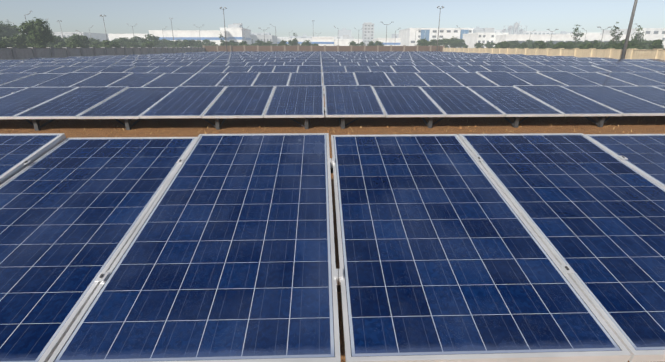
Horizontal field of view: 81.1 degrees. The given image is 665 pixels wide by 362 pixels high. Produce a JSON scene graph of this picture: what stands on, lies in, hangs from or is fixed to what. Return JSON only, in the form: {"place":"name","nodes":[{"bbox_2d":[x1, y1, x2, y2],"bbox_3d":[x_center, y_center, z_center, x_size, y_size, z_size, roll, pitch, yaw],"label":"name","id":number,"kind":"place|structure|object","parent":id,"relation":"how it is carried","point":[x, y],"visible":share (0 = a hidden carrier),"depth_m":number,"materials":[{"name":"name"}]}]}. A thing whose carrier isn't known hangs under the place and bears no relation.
{"place":"outdoors","nodes":[
{"label":"outdoors","id":0,"kind":"place"},
{"bbox_2d":[0,47,204,59],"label":"boundary wall","id":1,"kind":"structure","parent":0,"point":[11,53],"depth_m":37.38,"materials":[{"name":"grey concrete"}]},
{"bbox_2d":[203,45,444,51],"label":"boundary wall","id":2,"kind":"structure","parent":0,"point":[323,48],"depth_m":77.52,"materials":[{"name":"concrete"}]},
{"bbox_2d":[0,47,664,361],"bbox_3d":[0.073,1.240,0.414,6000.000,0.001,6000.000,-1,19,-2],"label":"ground","id":3,"kind":"structure","parent":0,"point":[75,128],"depth_m":6.69,"materials":[{"name":"soil"}]},
{"bbox_2d":[0,27,8,44],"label":"tree","id":4,"kind":"object","parent":3,"relation":"on","point":[2,36],"visible":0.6,"depth_m":57.18,"materials":[{"name":"green plant"}]},
{"bbox_2d":[0,41,12,47],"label":"bush","id":5,"kind":"object","parent":3,"relation":"on","point":[3,45],"visible":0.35,"depth_m":43.77,"materials":[{"name":"green plant"}]},
{"bbox_2d":[0,21,21,42],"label":"tree","id":6,"kind":"object","parent":3,"relation":"on","point":[9,30],"visible":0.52,"depth_m":73.53,"materials":[{"name":"green plant"}]},
{"bbox_2d":[2,33,31,47],"bbox_3d":[-43.971,-19.116,54.727,3.643,3.331,3.493,-1,19,-2],"label":"tree","id":7,"kind":"object","parent":3,"relation":"on","point":[16,39],"visible":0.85,"depth_m":53.96,"materials":[{"name":"green plant"}]},
{"bbox_2d":[13,41,27,47],"bbox_3d":[-44.112,-18.723,55.124,2.456,2.334,2.165,-1,19,-2],"label":"bush","id":8,"kind":"object","parent":3,"relation":"on","point":[25,45],"visible":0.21,"depth_m":54.71,"materials":[{"name":"green plant"}]},
{"bbox_2d":[16,17,54,43],"bbox_3d":[-37.944,-18.473,50.202,3.975,5.065,3.935,-1,19,-2],"label":"tree","id":9,"kind":"object","parent":3,"relation":"on","point":[37,30],"visible":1,"depth_m":49.15,"materials":[{"name":"green plant"}]},
{"bbox_2d":[26,41,46,47],"bbox_3d":[-37.751,-17.049,50.119,2.726,2.424,2.417,-1,19,-2],"label":"bush","id":10,"kind":"object","parent":3,"relation":"on","point":[38,44],"visible":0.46,"depth_m":49.45,"materials":[{"name":"green plant"}]},
{"bbox_2d":[45,42,55,47],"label":"bush","id":11,"kind":"object","parent":3,"relation":"on","point":[49,45],"visible":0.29,"depth_m":68.19,"materials":[{"name":"green plant"}]},
{"bbox_2d":[47,33,63,44],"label":"tree","id":12,"kind":"object","parent":3,"relation":"on","point":[57,40],"visible":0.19,"depth_m":69.63,"materials":[{"name":"green plant"}]},
{"bbox_2d":[52,42,67,47],"bbox_3d":[-44.255,-21.767,63.957,2.852,2.332,3.136,-1,19,-2],"label":"bush","id":13,"kind":"object","parent":3,"relation":"on","point":[62,44],"visible":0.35,"depth_m":63.49,"materials":[{"name":"green plant"}]},
{"bbox_2d":[66,38,85,47],"bbox_3d":[-37.941,-19.743,57.624,2.514,2.634,2.178,-1,19,-2],"label":"tree","id":14,"kind":"object","parent":3,"relation":"on","point":[74,43],"visible":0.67,"depth_m":56.92,"materials":[{"name":"green plant"}]},
{"bbox_2d":[64,34,92,47],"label":"tree","id":15,"kind":"object","parent":3,"relation":"on","point":[83,39],"visible":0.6,"depth_m":67.63,"materials":[{"name":"green plant"}]},
{"bbox_2d":[53,32,108,43],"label":"grey building","id":16,"kind":"structure","parent":3,"relation":"on","point":[100,36],"depth_m":191.07,"materials":[{"name":"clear concrete"}]},
{"bbox_2d":[88,38,101,45],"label":"tree","id":17,"kind":"object","parent":3,"relation":"on","point":[94,40],"visible":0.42,"depth_m":92.14,"materials":[{"name":"green plant"}]},
{"bbox_2d":[89,41,102,47],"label":"bush","id":18,"kind":"object","parent":3,"relation":"on","point":[96,44],"visible":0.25,"depth_m":73.19,"materials":[{"name":"green plant"}]},
{"bbox_2d":[97,40,115,47],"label":"bush","id":19,"kind":"object","parent":3,"relation":"on","point":[108,43],"visible":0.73,"depth_m":65.54,"materials":[{"name":"green plant"}]},
{"bbox_2d":[112,41,120,47],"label":"bush","id":20,"kind":"object","parent":3,"relation":"on","point":[117,45],"visible":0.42,"depth_m":67.72,"materials":[{"name":"green plant"}]},
{"bbox_2d":[115,39,127,46],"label":"bush","id":21,"kind":"object","parent":3,"relation":"on","point":[122,42],"visible":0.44,"depth_m":92.89,"materials":[{"name":"green plant"}]},
{"bbox_2d":[114,37,132,44],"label":"tree","id":22,"kind":"object","parent":3,"relation":"on","point":[124,39],"visible":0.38,"depth_m":94.52,"materials":[{"name":"green plant"}]},
{"bbox_2d":[108,34,147,40],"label":"building","id":23,"kind":"structure","parent":3,"relation":"on","point":[114,36],"depth_m":180.10,"materials":[{"name":"white concrete"}]},
{"bbox_2d":[126,39,143,47],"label":"tree","id":24,"kind":"object","parent":3,"relation":"on","point":[133,44],"visible":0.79,"depth_m":86.95,"materials":[{"name":"green plant"}]},
{"bbox_2d":[131,36,143,43],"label":"tree","id":25,"kind":"object","parent":3,"relation":"on","point":[137,38],"visible":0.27,"depth_m":120.02,"materials":[{"name":"green plant"}]},
{"bbox_2d":[142,41,153,47],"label":"bush","id":26,"kind":"object","parent":3,"relation":"on","point":[150,44],"visible":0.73,"depth_m":81.09,"materials":[{"name":"green plant"}]},
{"bbox_2d":[140,34,160,46],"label":"tree","id":27,"kind":"object","parent":3,"relation":"on","point":[153,38],"visible":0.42,"depth_m":95.83,"materials":[{"name":"green plant"}]},
{"bbox_2d":[153,40,164,47],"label":"bush","id":28,"kind":"object","parent":3,"relation":"on","point":[160,45],"visible":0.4,"depth_m":114.91,"materials":[{"name":"green plant"}]},
{"bbox_2d":[164,40,173,47],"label":"bush","id":29,"kind":"object","parent":3,"relation":"on","point":[169,45],"visible":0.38,"depth_m":110.55,"materials":[{"name":"green plant"}]},
{"bbox_2d":[170,39,187,47],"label":"bush","id":30,"kind":"object","parent":3,"relation":"on","point":[179,44],"visible":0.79,"depth_m":99.00,"materials":[{"name":"green plant"}]},
{"bbox_2d":[181,39,193,47],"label":"bush","id":31,"kind":"object","parent":3,"relation":"on","point":[190,43],"visible":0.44,"depth_m":104.57,"materials":[{"name":"green plant"}]},
{"bbox_2d":[148,30,228,46],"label":"building","id":32,"kind":"structure","parent":3,"relation":"on","point":[210,35],"depth_m":171.53,"materials":[{"name":"white concrete"}]},
{"bbox_2d":[188,39,202,47],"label":"bush","id":33,"kind":"object","parent":3,"relation":"on","point":[198,45],"visible":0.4,"depth_m":115.25,"materials":[{"name":"green plant"}]},
{"bbox_2d":[201,39,215,47],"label":"bush","id":34,"kind":"object","parent":3,"relation":"on","point":[206,42],"visible":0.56,"depth_m":120.71,"materials":[{"name":"green plant"}]},
{"bbox_2d":[220,7,226,50],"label":"street light","id":35,"kind":"object","parent":3,"relation":"on","point":[224,27],"visible":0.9,"depth_m":74.58,"materials":[{"name":"grey metal"}]},
{"bbox_2d":[220,41,229,45],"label":"bush","id":36,"kind":"object","parent":3,"relation":"on","point":[223,43],"visible":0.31,"depth_m":102.02,"materials":[{"name":"green plant"}]},
{"bbox_2d":[228,40,238,45],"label":"bush","id":37,"kind":"object","parent":3,"relation":"on","point":[232,42],"visible":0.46,"depth_m":110.82,"materials":[{"name":"green plant"}]},
{"bbox_2d":[220,23,250,43],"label":"building","id":38,"kind":"structure","parent":3,"relation":"on","point":[237,32],"depth_m":179.29,"materials":[{"name":"white concrete"}]},
{"bbox_2d":[238,41,249,45],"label":"bush","id":39,"kind":"object","parent":3,"relation":"on","point":[242,43],"visible":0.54,"depth_m":97.17,"materials":[{"name":"green plant"}]},
{"bbox_2d":[252,40,263,45],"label":"bush","id":40,"kind":"object","parent":3,"relation":"on","point":[258,43],"visible":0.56,"depth_m":106.57,"materials":[{"name":"green plant"}]},
{"bbox_2d":[251,33,270,34],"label":"building","id":41,"kind":"structure","parent":3,"relation":"on","point":[260,33],"depth_m":447.01,"materials":[{"name":"concrete"}]},
{"bbox_2d":[250,35,276,43],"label":"building","id":42,"kind":"structure","parent":3,"relation":"on","point":[271,38],"depth_m":201.06,"materials":[{"name":"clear concrete"}]},
{"bbox_2d":[277,38,311,44],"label":"building","id":43,"kind":"structure","parent":3,"relation":"on","point":[300,40],"depth_m":225.09,"materials":[{"name":"clear concrete"}]},
{"bbox_2d":[291,33,297,45],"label":"sparse tree","id":44,"kind":"object","parent":3,"relation":"on","point":[294,41],"visible":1,"depth_m":104.86,"materials":[{"name":"green plant"}]},
{"bbox_2d":[289,34,317,37],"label":"building","id":45,"kind":"structure","parent":3,"relation":"on","point":[304,36],"depth_m":486.95,"materials":[{"name":"white concrete"}]},
{"bbox_2d":[301,40,313,45],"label":"bush","id":46,"kind":"object","parent":3,"relation":"on","point":[307,44],"visible":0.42,"depth_m":97.54,"materials":[{"name":"green plant"}]},
{"bbox_2d":[312,37,333,45],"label":"building","id":47,"kind":"structure","parent":3,"relation":"on","point":[323,41],"depth_m":150.51,"materials":[{"name":"white concrete"}]},
{"bbox_2d":[318,36,342,38],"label":"building","id":48,"kind":"structure","parent":3,"relation":"on","point":[338,37],"depth_m":431.57,"materials":[{"name":"white concrete"}]},
{"bbox_2d":[0,51,664,361],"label":"solar array","id":49,"kind":"object","parent":3,"relation":"on","point":[540,247],"visible":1,"depth_m":2.07,"materials":[{"name":"glass"}]},
{"bbox_2d":[5,117,664,135],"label":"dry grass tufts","id":50,"kind":"object","parent":3,"relation":"on","point":[348,133],"visible":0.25,"depth_m":6.71,"materials":[{"name":"brown plant"}]},
{"bbox_2d":[9,116,661,136],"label":"soil clods","id":51,"kind":"object","parent":3,"relation":"on","point":[460,127],"visible":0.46,"depth_m":6.76,"materials":[{"name":"brown soil"}]},
{"bbox_2d":[338,28,350,36],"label":"building","id":52,"kind":"structure","parent":3,"relation":"on","point":[343,31],"depth_m":487.03,"materials":[{"name":"white concrete"}]},
{"bbox_2d":[334,35,362,45],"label":"building","id":53,"kind":"structure","parent":3,"relation":"on","point":[345,40],"depth_m":202.84,"materials":[{"name":"white concrete"}]},
{"bbox_2d":[348,41,358,45],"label":"bush","id":54,"kind":"object","parent":3,"relation":"on","point":[352,43],"visible":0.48,"depth_m":107.28,"materials":[{"name":"green plant"}]},
{"bbox_2d":[362,22,373,45],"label":"building","id":55,"kind":"structure","parent":3,"relation":"on","point":[368,33],"depth_m":253.56,"materials":[{"name":"white concrete"}]},
{"bbox_2d":[367,41,375,45],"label":"bush","id":56,"kind":"object","parent":3,"relation":"on","point":[371,43],"visible":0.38,"depth_m":102.28,"materials":[{"name":"green plant"}]},
{"bbox_2d":[374,41,384,45],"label":"bush","id":57,"kind":"object","parent":3,"relation":"on","point":[380,43],"visible":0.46,"depth_m":112.03,"materials":[{"name":"green plant"}]},
{"bbox_2d":[372,38,400,45],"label":"building","id":58,"kind":"structure","parent":3,"relation":"on","point":[391,41],"depth_m":175.04,"materials":[{"name":"white concrete"}]},
{"bbox_2d":[415,38,432,45],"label":"bush","id":59,"kind":"object","parent":3,"relation":"on","point":[422,42],"visible":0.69,"depth_m":98.02,"materials":[{"name":"green plant"}]},
{"bbox_2d":[430,39,439,45],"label":"bush","id":60,"kind":"object","parent":3,"relation":"on","point":[434,41],"visible":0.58,"depth_m":107.49,"materials":[{"name":"green plant"}]},
{"bbox_2d":[399,28,473,47],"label":"building","id":61,"kind":"structure","parent":3,"relation":"on","point":[407,36],"depth_m":193.55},
{"bbox_2d":[436,6,443,50],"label":"street light","id":62,"kind":"object","parent":3,"relation":"on","point":[438,28],"visible":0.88,"depth_m":75.95,"materials":[{"name":"grey metal"}]},
{"bbox_2d":[438,38,448,47],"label":"bush","id":63,"kind":"object","parent":3,"relation":"on","point":[442,42],"visible":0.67,"depth_m":116.80,"materials":[{"name":"green plant"}]},
{"bbox_2d":[444,36,462,47],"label":"tree","id":64,"kind":"object","parent":3,"relation":"on","point":[454,42],"visible":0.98,"depth_m":114.13,"materials":[{"name":"green plant"}]},
{"bbox_2d":[455,39,468,47],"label":"bush","id":65,"kind":"object","parent":3,"relation":"on","point":[462,44],"visible":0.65,"depth_m":120.12,"materials":[{"name":"green plant"}]},
{"bbox_2d":[474,42,483,47],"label":"bush","id":66,"kind":"object","parent":3,"relation":"on","point":[478,45],"visible":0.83,"depth_m":102.92,"materials":[{"name":"green plant"}]},
{"bbox_2d":[461,28,507,47],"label":"building","id":67,"kind":"structure","parent":3,"relation":"on","point":[484,35],"depth_m":178.37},
{"bbox_2d":[484,42,496,47],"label":"bush","id":68,"kind":"object","parent":3,"relation":"on","point":[489,44],"visible":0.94,"depth_m":120.72,"materials":[{"name":"green plant"}]},
{"bbox_2d":[497,41,510,47],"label":"bush","id":69,"kind":"object","parent":3,"relation":"on","point":[504,44],"visible":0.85,"depth_m":76.32,"materials":[{"name":"green plant"}]},
{"bbox_2d":[502,22,526,33],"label":"industrial plant","id":70,"kind":"object","parent":3,"relation":"on","point":[514,28],"visible":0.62,"depth_m":254.21,"materials":[{"name":"metal"}]},
{"bbox_2d":[509,40,519,48],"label":"bush","id":71,"kind":"object","parent":3,"relation":"on","point":[515,43],"visible":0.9,"depth_m":95.70,"materials":[{"name":"green plant"}]},
{"bbox_2d":[516,43,529,48],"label":"bush","id":72,"kind":"object","parent":3,"relation":"on","point":[522,45],"visible":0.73,"depth_m":80.46,"materials":[{"name":"green plant"}]},
{"bbox_2d":[523,40,532,45],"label":"bush","id":73,"kind":"object","parent":3,"relation":"on","point":[530,42],"visible":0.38,"depth_m":111.67,"materials":[{"name":"green plant"}]},
{"bbox_2d":[523,31,554,33],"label":"building","id":74,"kind":"structure","parent":3,"relation":"on","point":[539,32],"depth_m":417.76,"materials":[{"name":"white concrete"}]},
{"bbox_2d":[532,40,546,47],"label":"bush","id":75,"kind":"object","parent":3,"relation":"on","point":[536,44],"visible":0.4,"depth_m":74.77,"materials":[{"name":"green plant"}]},
{"bbox_2d":[538,42,547,48],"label":"bush","id":76,"kind":"object","parent":3,"relation":"on","point":[542,45],"visible":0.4,"depth_m":62.96,"materials":[{"name":"green plant"}]},
{"bbox_2d":[553,41,567,48],"bbox_3d":[34.505,-19.991,58.969,2.029,2.227,1.858,-1,19,-2],"label":"bush","id":77,"kind":"object","parent":3,"relation":"on","point":[560,45],"visible":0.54,"depth_m":58.32,"materials":[{"name":"green plant"}]},
{"bbox_2d":[554,31,571,34],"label":"building","id":78,"kind":"structure","parent":3,"relation":"on","point":[563,32],"depth_m":404.15,"materials":[{"name":"white concrete"}]},
{"bbox_2d":[566,41,575,48],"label":"bush","id":79,"kind":"object","parent":3,"relation":"on","point":[570,44],"visible":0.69,"depth_m":65.63,"materials":[{"name":"green plant"}]},
{"bbox_2d":[571,24,583,41],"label":"sparse tree","id":80,"kind":"object","parent":3,"relation":"on","point":[576,35],"visible":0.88,"depth_m":98.50,"materials":[{"name":"green plant"}]},
{"bbox_2d":[495,34,663,43],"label":"building","id":81,"kind":"structure","parent":3,"relation":"on","point":[554,38],"depth_m":167.31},
{"bbox_2d":[578,43,594,48],"bbox_3d":[34.669,-17.916,53.237,1.846,2.035,1.914,-1,19,-2],"label":"bush","id":82,"kind":"object","parent":3,"relation":"on","point":[586,46],"visible":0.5,"depth_m":52.61,"materials":[{"name":"green plant"}]},
{"bbox_2d":[590,39,601,48],"bbox_3d":[40.395,-20.509,59.981,1.960,2.549,2.323,-1,19,-2],"label":"bush","id":83,"kind":"object","parent":3,"relation":"on","point":[596,44],"visible":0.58,"depth_m":59.36,"materials":[{"name":"green plant"}]},
{"bbox_2d":[603,40,616,48],"bbox_3d":[40.584,-19.343,56.836,1.721,2.390,1.740,-1,19,-2],"label":"bush","id":84,"kind":"object","parent":3,"relation":"on","point":[610,45],"visible":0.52,"depth_m":56.38,"materials":[{"name":"green plant"}]},
{"bbox_2d":[606,22,623,44],"bbox_3d":[46.092,-23.227,63.626,2.071,5.314,2.468,17,25,40],"label":"sparse tree","id":85,"kind":"object","parent":3,"relation":"on","point":[615,36],"visible":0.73,"depth_m":63.52,"materials":[{"name":"green plant"}]},
{"bbox_2d":[613,39,630,48],"bbox_3d":[34.884,-15.885,46.855,2.248,2.350,1.939,-1,19,-2],"label":"tree","id":86,"kind":"object","parent":3,"relation":"on","point":[617,45],"visible":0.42,"depth_m":46.56,"materials":[{"name":"green plant"}]},
{"bbox_2d":[621,0,637,58],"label":"pole","id":87,"kind":"object","parent":3,"relation":"on","point":[628,32],"visible":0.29,"depth_m":29.05,"materials":[{"name":"grey metal"}]},
{"bbox_2d":[601,28,664,46],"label":"building","id":88,"kind":"structure","parent":3,"relation":"on","point":[654,31],"depth_m":196.63,"materials":[{"name":"white concrete"}]},
{"bbox_2d":[627,42,640,48],"bbox_3d":[35.021,-15.286,45.575,1.713,2.048,1.796,-1,19,-2],"label":"bush","id":89,"kind":"object","parent":3,"relation":"on","point":[631,45],"visible":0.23,"depth_m":45.16,"materials":[{"name":"green plant"}]},
{"bbox_2d":[630,39,644,44],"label":"bush","id":90,"kind":"object","parent":3,"relation":"on","point":[636,40],"visible":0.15,"depth_m":59.46,"materials":[{"name":"green plant"}]},
{"bbox_2d":[631,25,645,39],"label":"sparse tree","id":91,"kind":"object","parent":3,"relation":"on","point":[639,35],"visible":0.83,"depth_m":73.89,"materials":[{"name":"green plant"}]},
{"bbox_2d":[634,42,645,48],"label":"bush","id":92,"kind":"object","parent":3,"relation":"on","point":[642,45],"visible":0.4,"depth_m":58.62,"materials":[{"name":"green plant"}]},
{"bbox_2d":[640,39,652,49],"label":"bush","id":93,"kind":"object","parent":3,"relation":"on","point":[646,42],"visible":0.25,"depth_m":71.79,"materials":[{"name":"green plant"}]},
{"bbox_2d":[648,39,664,49],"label":"tree","id":94,"kind":"object","parent":3,"relation":"on","point":[656,44],"visible":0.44,"depth_m":48.66,"materials":[{"name":"green plant"}]},
{"bbox_2d":[0,0,664,38],"label":"sky","id":95,"kind":"structure","parent":0,"point":[292,16],"materials":[{"name":"blue"}]},
{"bbox_2d":[443,48,664,59],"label":"boundary wall","id":96,"kind":"structure","parent":0,"point":[630,53],"depth_m":37.03,"materials":[{"name":"beige paint"}]},
{"bbox_2d":[567,33,600,34],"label":"building","id":97,"kind":"structure","parent":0,"point":[585,33],"depth_m":172.76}
]}

